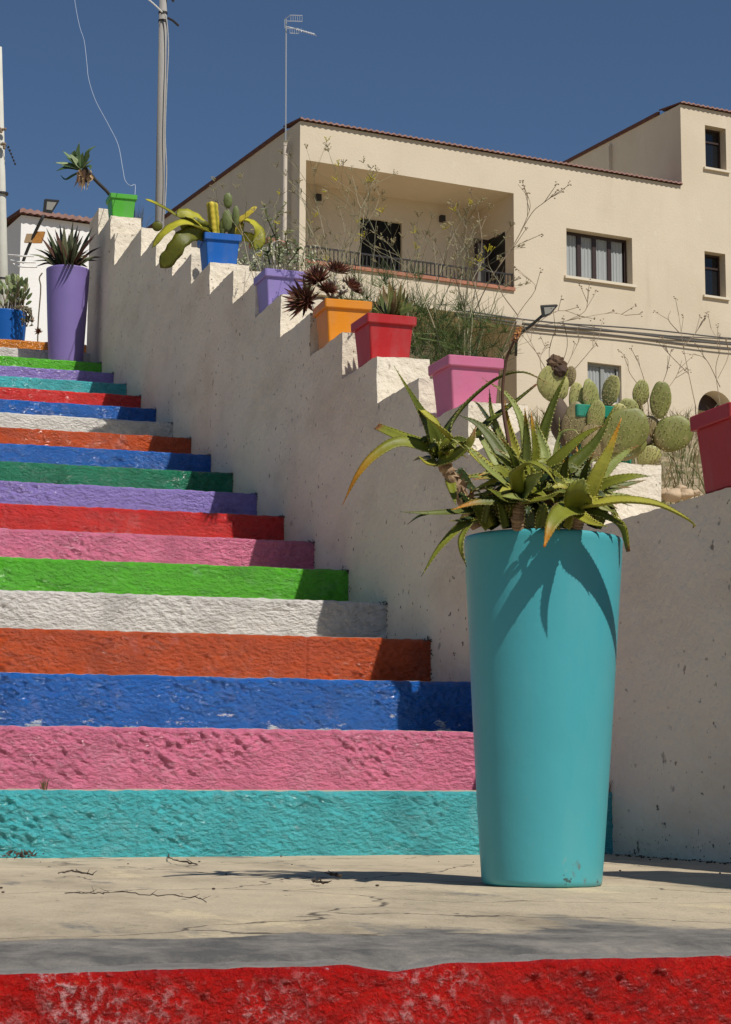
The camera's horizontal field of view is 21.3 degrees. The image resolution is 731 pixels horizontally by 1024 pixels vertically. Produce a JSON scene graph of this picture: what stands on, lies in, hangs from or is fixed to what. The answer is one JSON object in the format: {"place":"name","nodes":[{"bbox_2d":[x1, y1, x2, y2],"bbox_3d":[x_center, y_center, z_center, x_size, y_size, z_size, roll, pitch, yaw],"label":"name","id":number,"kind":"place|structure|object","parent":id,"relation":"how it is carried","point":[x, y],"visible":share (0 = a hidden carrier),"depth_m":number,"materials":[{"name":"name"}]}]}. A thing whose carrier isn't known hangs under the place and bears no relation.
{"place":"outdoors","nodes":[
{"label":"outdoors","id":0,"kind":"place"},
{"bbox_2d":[13,263,36,267],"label":"cable","id":1,"kind":"object","parent":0,"point":[25,266],"visible":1,"depth_m":41.88,"materials":[{"name":"white paint"}]},
{"bbox_2d":[0,0,730,227],"label":"sky","id":2,"kind":"structure","parent":0,"point":[553,80],"materials":[{"name":"blue"}]},
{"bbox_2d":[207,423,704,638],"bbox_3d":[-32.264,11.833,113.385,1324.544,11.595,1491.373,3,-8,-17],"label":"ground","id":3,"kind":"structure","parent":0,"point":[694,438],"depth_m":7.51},
{"bbox_2d":[0,47,15,307],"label":"utility pole","id":4,"kind":"object","parent":3,"relation":"on","point":[3,245],"visible":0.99,"depth_m":19.96,"materials":[{"name":"concrete"}]},
{"bbox_2d":[7,208,92,350],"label":"house","id":5,"kind":"structure","parent":3,"relation":"on","point":[22,223],"depth_m":42.87,"materials":[{"name":"white paint"}]},
{"bbox_2d":[22,199,58,263],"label":"wall lamp","id":6,"kind":"object","parent":5,"relation":"attached to","point":[49,205],"visible":1,"depth_m":41.80,"materials":[{"name":"black metal"}]},
{"bbox_2d":[8,254,33,256],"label":"cable","id":7,"kind":"object","parent":6,"relation":"attached to","point":[21,255],"visible":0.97,"depth_m":41.89,"materials":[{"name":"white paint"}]},
{"bbox_2d":[10,260,35,262],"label":"cable","id":8,"kind":"object","parent":6,"relation":"attached to","point":[21,261],"visible":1,"depth_m":41.89,"materials":[{"name":"white paint"}]},
{"bbox_2d":[75,4,135,190],"bbox_3d":[-2.170,-3.566,15.644,0.065,3.709,5.354,2,-8,-14],"label":"wire","id":9,"kind":"object","parent":3,"relation":"on","point":[99,108],"visible":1,"depth_m":15.03,"materials":[{"name":"grey metal"}]},
{"bbox_2d":[155,0,178,228],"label":"utility pole","id":10,"kind":"object","parent":3,"relation":"on","point":[161,188],"visible":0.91,"depth_m":25.95,"materials":[{"name":"metal"}]},
{"bbox_2d":[237,243,280,271],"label":"bush","id":11,"kind":"object","parent":3,"relation":"on","point":[241,261],"visible":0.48,"depth_m":14.93,"materials":[{"name":"green plant"}]},
{"bbox_2d":[249,237,289,271],"bbox_3d":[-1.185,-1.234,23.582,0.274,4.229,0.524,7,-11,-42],"label":"potted plant","id":12,"kind":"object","parent":3,"relation":"on","point":[263,256],"depth_m":23.79,"materials":[{"name":"plant"}]},
{"bbox_2d":[207,172,379,366],"bbox_3d":[-0.329,-0.983,9.517,0.860,1.346,0.710,-2,-8,13],"label":"wild fennel","id":13,"kind":"object","parent":3,"relation":"on","point":[236,186],"visible":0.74,"depth_m":9.51,"materials":[{"name":"plant"}]},
{"bbox_2d":[273,237,320,287],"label":"bush","id":14,"kind":"object","parent":3,"relation":"on","point":[295,260],"visible":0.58,"depth_m":15.96,"materials":[{"name":"green plant"}]},
{"bbox_2d":[299,221,358,297],"bbox_3d":[-0.468,-1.034,11.380,0.802,1.229,0.498,-6,-10,36],"label":"wild fennel","id":15,"kind":"object","parent":3,"relation":"on","point":[316,228],"visible":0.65,"depth_m":11.29,"materials":[{"name":"plant"}]},
{"bbox_2d":[255,136,414,312],"bbox_3d":[-0.146,-1.069,9.197,0.707,1.556,1.012,3,-8,-17],"label":"wild fennel","id":16,"kind":"object","parent":3,"relation":"on","point":[354,215],"visible":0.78,"depth_m":9.06,"materials":[{"name":"plant"}]},
{"bbox_2d":[0,339,730,1023],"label":"staircase","id":17,"kind":"structure","parent":3,"relation":"on","point":[198,657],"depth_m":5.72,"materials":[{"name":"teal paint"}]},
{"bbox_2d":[0,308,26,340],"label":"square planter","id":18,"kind":"object","parent":17,"relation":"on","point":[11,328],"visible":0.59,"depth_m":14.48,"materials":[{"name":"blue plastic"}]},
{"bbox_2d":[0,273,34,326],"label":"cactus","id":19,"kind":"object","parent":18,"relation":"in","point":[15,290],"visible":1,"depth_m":14.53,"materials":[{"name":"green plant"}]},
{"bbox_2d":[34,273,42,341],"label":"dried flower","id":20,"kind":"object","parent":17,"relation":"on","point":[38,331],"visible":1,"depth_m":14.56,"materials":[{"name":"brown plant"}]},
{"bbox_2d":[39,778,49,789],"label":"weed","id":21,"kind":"object","parent":17,"relation":"on","point":[44,784],"visible":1,"depth_m":4.76,"materials":[{"name":"plant"}]},
{"bbox_2d":[46,264,89,360],"bbox_3d":[-2.071,-1.351,13.478,0.302,0.671,0.302,3,-8,-17],"label":"tall planter","id":22,"kind":"object","parent":17,"relation":"on","point":[67,287],"visible":0.93,"depth_m":13.37,"materials":[{"name":"purple plastic"}]},
{"bbox_2d":[29,223,99,266],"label":"agave plant","id":23,"kind":"object","parent":22,"relation":"in","point":[64,251],"visible":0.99,"depth_m":13.48,"materials":[{"name":"green plant"}]},
{"bbox_2d":[100,362,469,681],"bbox_3d":[-0.700,-0.105,9.607,0.033,2.902,8.023,3,-8,-17],"label":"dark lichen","id":24,"kind":"object","parent":17,"relation":"on","point":[386,603],"visible":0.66,"depth_m":8.06},
{"bbox_2d":[0,854,730,970],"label":"landing","id":25,"kind":"object","parent":17,"relation":"attached to","point":[410,909],"visible":0.88,"depth_m":2.73,"materials":[{"name":"beige concrete"}]},
{"bbox_2d":[2,849,43,858],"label":"leaf litter","id":26,"kind":"object","parent":25,"relation":"on","point":[21,853],"visible":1,"depth_m":4.57,"materials":[{"name":"brown plant"}]},
{"bbox_2d":[58,869,95,874],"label":"dry twig","id":27,"kind":"object","parent":25,"relation":"on","point":[77,871],"visible":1,"depth_m":3.74,"materials":[{"name":"brown wood"}]},
{"bbox_2d":[65,888,208,901],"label":"dry twig","id":28,"kind":"object","parent":25,"relation":"on","point":[134,892],"visible":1,"depth_m":3.02,"materials":[{"name":"brown wood"}]},
{"bbox_2d":[168,853,197,864],"bbox_3d":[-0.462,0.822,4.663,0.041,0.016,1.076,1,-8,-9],"label":"dry twig","id":29,"kind":"object","parent":25,"relation":"on","point":[188,862],"visible":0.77,"depth_m":4.26,"materials":[{"name":"wood"}]},
{"bbox_2d":[311,877,331,883],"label":"dry twig","id":30,"kind":"object","parent":25,"relation":"on","point":[317,881],"visible":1,"depth_m":3.46,"materials":[{"name":"wood"}]},
{"bbox_2d":[324,870,342,876],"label":"dry twig","id":31,"kind":"object","parent":25,"relation":"on","point":[334,874],"visible":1,"depth_m":3.69,"materials":[{"name":"wood"}]},
{"bbox_2d":[0,827,730,892],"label":"dirt crumbs","id":32,"kind":"object","parent":25,"relation":"on","point":[640,856],"visible":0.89,"depth_m":4.69,"materials":[{"name":"brown soil"}]},
{"bbox_2d":[464,528,622,887],"bbox_3d":[0.322,0.360,3.535,0.292,0.628,0.292,4,-9,-17],"label":"tall planter","id":33,"kind":"object","parent":25,"relation":"on","point":[543,628],"visible":1,"depth_m":3.43,"materials":[{"name":"teal plastic"}]},
{"bbox_2d":[342,326,695,575],"bbox_3d":[0.257,-0.108,3.482,0.585,0.463,0.347,3,-8,-17],"label":"aloe plant","id":34,"kind":"object","parent":33,"relation":"in","point":[536,482],"visible":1,"depth_m":3.45,"materials":[{"name":"green plant"}]},
{"bbox_2d":[271,161,496,358],"bbox_3d":[0.082,-0.923,8.847,1.065,1.359,0.645,1,-8,-6],"label":"wild fennel","id":35,"kind":"object","parent":3,"relation":"on","point":[341,259],"visible":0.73,"depth_m":8.89,"materials":[{"name":"plant"}]},
{"bbox_2d":[86,208,730,862],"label":"stepped wall","id":36,"kind":"structure","parent":3,"relation":"on","point":[190,348],"depth_m":7.21,"materials":[{"name":"white paint"}]},
{"bbox_2d":[106,193,136,217],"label":"square planter","id":37,"kind":"object","parent":36,"relation":"on","point":[120,205],"visible":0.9,"depth_m":13.38,"materials":[{"name":"green plastic"}]},
{"bbox_2d":[54,142,109,195],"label":"agave plant","id":38,"kind":"object","parent":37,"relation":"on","point":[84,174],"visible":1,"depth_m":13.39,"materials":[{"name":"green plant"}]},
{"bbox_2d":[133,207,153,227],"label":"dry grass tuft","id":39,"kind":"object","parent":36,"relation":"on","point":[142,216],"visible":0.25,"depth_m":13.60,"materials":[{"name":"brown plant"}]},
{"bbox_2d":[197,232,241,270],"bbox_3d":[-0.788,-1.380,10.466,0.207,0.192,0.205,2,-8,-16],"label":"square planter","id":40,"kind":"object","parent":36,"relation":"on","point":[218,247],"visible":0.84,"depth_m":10.39,"materials":[{"name":"blue plastic"}]},
{"bbox_2d":[146,193,265,267],"bbox_3d":[-0.846,-1.504,10.404,0.648,0.468,0.196,4,-9,-23],"label":"sprawling cactus","id":41,"kind":"object","parent":40,"relation":"in","point":[194,226],"visible":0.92,"depth_m":10.39,"materials":[{"name":"green plant"}]},
{"bbox_2d":[253,268,305,313],"bbox_3d":[-0.406,-1.027,9.194,0.207,0.192,0.205,3,-9,-19],"label":"square planter","id":42,"kind":"object","parent":36,"relation":"on","point":[271,284],"visible":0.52,"depth_m":9.11,"materials":[{"name":"purple plastic"}]},
{"bbox_2d":[256,201,300,264],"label":"twiggy plant","id":43,"kind":"object","parent":42,"relation":"in","point":[275,235],"visible":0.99,"depth_m":9.20,"materials":[{"name":"green plant"}]},
{"bbox_2d":[313,298,371,349],"bbox_3d":[-0.098,-0.775,8.176,0.207,0.192,0.205,3,-8,-16],"label":"square planter","id":44,"kind":"object","parent":36,"relation":"on","point":[334,318],"visible":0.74,"depth_m":8.10,"materials":[{"name":"orange plastic"}]},
{"bbox_2d":[282,258,364,319],"bbox_3d":[-0.165,-0.934,8.150,0.372,0.305,0.182,5,-9,-28],"label":"spiky succulent","id":45,"kind":"object","parent":44,"relation":"in","point":[299,298],"visible":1,"depth_m":8.14,"materials":[{"name":"brown plant"}]},
{"bbox_2d":[351,313,416,367],"bbox_3d":[0.070,-0.657,7.620,0.207,0.192,0.205,3,-9,-19],"label":"square planter","id":46,"kind":"object","parent":36,"relation":"on","point":[382,335],"visible":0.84,"depth_m":7.54,"materials":[{"name":"red plastic"}]},
{"bbox_2d":[372,279,415,315],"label":"aloe plant","id":47,"kind":"object","parent":46,"relation":"in","point":[390,303],"visible":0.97,"depth_m":7.63,"materials":[{"name":"green plant"}]},
{"bbox_2d":[428,355,503,416],"bbox_3d":[0.346,-0.422,6.706,0.207,0.192,0.205,3,-9,-19],"label":"square planter","id":48,"kind":"object","parent":36,"relation":"on","point":[458,380],"visible":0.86,"depth_m":6.63,"materials":[{"name":"pink plastic"}]},
{"bbox_2d":[560,404,639,463],"bbox_3d":[0.676,-0.200,5.721,0.207,0.192,0.205,3,-8,-17],"label":"square planter","id":49,"kind":"object","parent":36,"relation":"on","point":[581,411],"visible":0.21,"depth_m":5.62,"materials":[{"name":"plastic"}]},
{"bbox_2d":[690,402,730,493],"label":"square planter","id":50,"kind":"object","parent":36,"relation":"on","point":[711,427],"visible":0.99,"depth_m":4.73,"materials":[{"name":"plastic"}]},
{"bbox_2d":[147,101,730,422],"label":"house","id":51,"kind":"structure","parent":3,"relation":"on","point":[638,214],"depth_m":48.08,"materials":[{"name":"beige paint"}]},
{"bbox_2d":[284,15,315,139],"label":"tv antenna","id":52,"kind":"object","parent":51,"relation":"attached to","point":[296,29],"visible":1,"depth_m":45.38,"materials":[{"name":"metal"}]},
{"bbox_2d":[360,218,400,269],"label":"balcony door","id":53,"kind":"structure","parent":51,"relation":"in","point":[372,237],"depth_m":47.55,"materials":[{"name":"black glass"}]},
{"bbox_2d":[474,232,504,283],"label":"side door","id":54,"kind":"structure","parent":51,"relation":"in","point":[499,250],"depth_m":48.04,"materials":[{"name":"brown wood"}]},
{"bbox_2d":[514,304,557,355],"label":"wall lamp","id":55,"kind":"object","parent":51,"relation":"attached to","point":[546,310],"visible":0.79,"depth_m":44.00,"materials":[{"name":"black metal"}]},
{"bbox_2d":[454,312,730,344],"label":"cable","id":56,"kind":"object","parent":51,"relation":"attached to","point":[594,329],"visible":0.79,"depth_m":48.11,"materials":[{"name":"black rubber"}]},
{"bbox_2d":[454,309,730,338],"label":"cable","id":57,"kind":"object","parent":51,"relation":"attached to","point":[607,326],"visible":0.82,"depth_m":48.12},
{"bbox_2d":[454,315,730,349],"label":"cable","id":58,"kind":"object","parent":51,"relation":"attached to","point":[610,335],"visible":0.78,"depth_m":48.09,"materials":[{"name":"black rubber"}]},
{"bbox_2d":[461,313,730,339],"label":"cable","id":59,"kind":"object","parent":51,"relation":"attached to","point":[626,331],"visible":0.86,"depth_m":48.53,"materials":[{"name":"black rubber"}]},
{"bbox_2d":[564,231,636,287],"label":"window","id":60,"kind":"structure","parent":51,"relation":"in","point":[603,260],"depth_m":48.57,"materials":[{"name":"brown wood"}]},
{"bbox_2d":[587,363,618,405],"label":"window","id":61,"kind":"structure","parent":51,"relation":"in","point":[598,373],"depth_m":48.03,"materials":[{"name":"white glass"}]},
{"bbox_2d":[698,395,717,410],"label":"arched door","id":62,"kind":"structure","parent":51,"relation":"in","point":[706,402],"depth_m":49.86,"materials":[{"name":"brown wood"}]},
{"bbox_2d":[703,254,729,300],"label":"window","id":63,"kind":"structure","parent":51,"relation":"in","point":[712,268],"depth_m":50.16,"materials":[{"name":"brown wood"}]},
{"bbox_2d":[703,129,730,173],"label":"window","id":64,"kind":"structure","parent":51,"relation":"in","point":[712,138],"depth_m":50.69,"materials":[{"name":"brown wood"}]},
{"bbox_2d":[347,198,538,375],"bbox_3d":[0.294,-0.723,7.945,0.807,1.067,0.562,3,-8,-17],"label":"wild fennel","id":65,"kind":"object","parent":3,"relation":"on","point":[473,352],"visible":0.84,"depth_m":7.95,"materials":[{"name":"green plant"}]},
{"bbox_2d":[358,203,530,361],"bbox_3d":[0.355,-0.777,8.444,0.900,1.138,0.818,3,-8,-17],"label":"wild fennel","id":66,"kind":"object","parent":3,"relation":"on","point":[415,343],"visible":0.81,"depth_m":8.33,"materials":[{"name":"green plant"}]},
{"bbox_2d":[450,180,571,355],"bbox_3d":[0.612,-0.831,8.224,0.515,1.198,0.163,-2,-8,13],"label":"dead weed","id":67,"kind":"object","parent":3,"relation":"on","point":[527,197],"visible":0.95,"depth_m":8.27,"materials":[{"name":"brown plant"}]},
{"bbox_2d":[520,308,603,369],"bbox_3d":[0.964,-0.646,9.483,0.419,0.695,0.099,0,-8,2],"label":"dead weed","id":68,"kind":"object","parent":3,"relation":"on","point":[567,341],"visible":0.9,"depth_m":9.50,"materials":[{"name":"brown plant"}]},
{"bbox_2d":[491,264,642,402],"bbox_3d":[0.891,-0.665,8.575,0.684,0.837,0.125,1,-8,-5],"label":"dead weed","id":69,"kind":"object","parent":3,"relation":"on","point":[613,310],"visible":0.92,"depth_m":8.59,"materials":[{"name":"brown plant"}]},
{"bbox_2d":[537,354,692,464],"bbox_3d":[0.735,-0.227,5.681,0.443,0.468,0.232,-2,-8,14],"label":"prickly pear","id":70,"kind":"object","parent":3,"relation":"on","point":[652,437],"visible":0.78,"depth_m":5.64,"materials":[{"name":"green plant"}]},
{"bbox_2d":[528,404,717,503],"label":"dry grass","id":71,"kind":"structure","parent":3,"relation":"on","point":[687,462],"depth_m":7.11,"materials":[{"name":"beige plant"}]},
{"bbox_2d":[617,346,692,414],"bbox_3d":[1.494,-0.594,9.998,0.404,0.517,0.083,2,-8,-11],"label":"dead weed","id":72,"kind":"object","parent":3,"relation":"on","point":[642,373],"visible":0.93,"depth_m":10.03,"materials":[{"name":"brown plant"}]},
{"bbox_2d":[661,488,669,496],"bbox_3d":[0.880,-0.058,5.700,0.049,0.029,0.035,3,-8,-17],"label":"stone","id":73,"kind":"object","parent":3,"relation":"on","point":[664,490],"visible":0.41,"depth_m":5.69,"materials":[{"name":"beige stone"}]},
{"bbox_2d":[663,488,681,501],"bbox_3d":[0.870,-0.046,5.500,0.057,0.042,0.051,3,-8,-17],"label":"stone","id":74,"kind":"object","parent":3,"relation":"on","point":[672,495],"visible":1,"depth_m":5.48,"materials":[{"name":"beige stone"}]},
{"bbox_2d":[675,484,686,489],"bbox_3d":[0.941,-0.070,5.801,0.036,0.026,0.031,6,-10,-37],"label":"stone","id":75,"kind":"object","parent":3,"relation":"on","point":[681,486],"visible":0.45,"depth_m":5.79,"materials":[{"name":"beige stone"}]},
{"bbox_2d":[653,296,708,437],"bbox_3d":[1.613,-0.718,10.002,0.303,0.776,0.125,1,-8,-8],"label":"dead weed","id":76,"kind":"object","parent":3,"relation":"on","point":[686,342],"visible":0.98,"depth_m":10.01,"materials":[{"name":"brown plant"}]},
{"bbox_2d":[681,488,693,499],"bbox_3d":[0.908,-0.050,5.500,0.047,0.035,0.038,0,-8,1],"label":"stone","id":77,"kind":"object","parent":3,"relation":"on","point":[688,493],"visible":0.97,"depth_m":5.49,"materials":[{"name":"beige stone"}]},
{"bbox_2d":[693,489,699,495],"bbox_3d":[0.935,-0.054,5.500,0.029,0.021,0.022,3,-8,-17],"label":"stone","id":78,"kind":"object","parent":3,"relation":"on","point":[696,492],"visible":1,"depth_m":5.49,"materials":[{"name":"beige stone"}]},
{"bbox_2d":[682,311,730,402],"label":"dead weed","id":79,"kind":"object","parent":3,"relation":"on","point":[717,358],"visible":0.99,"depth_m":10.50,"materials":[{"name":"brown plant"}]}
]}

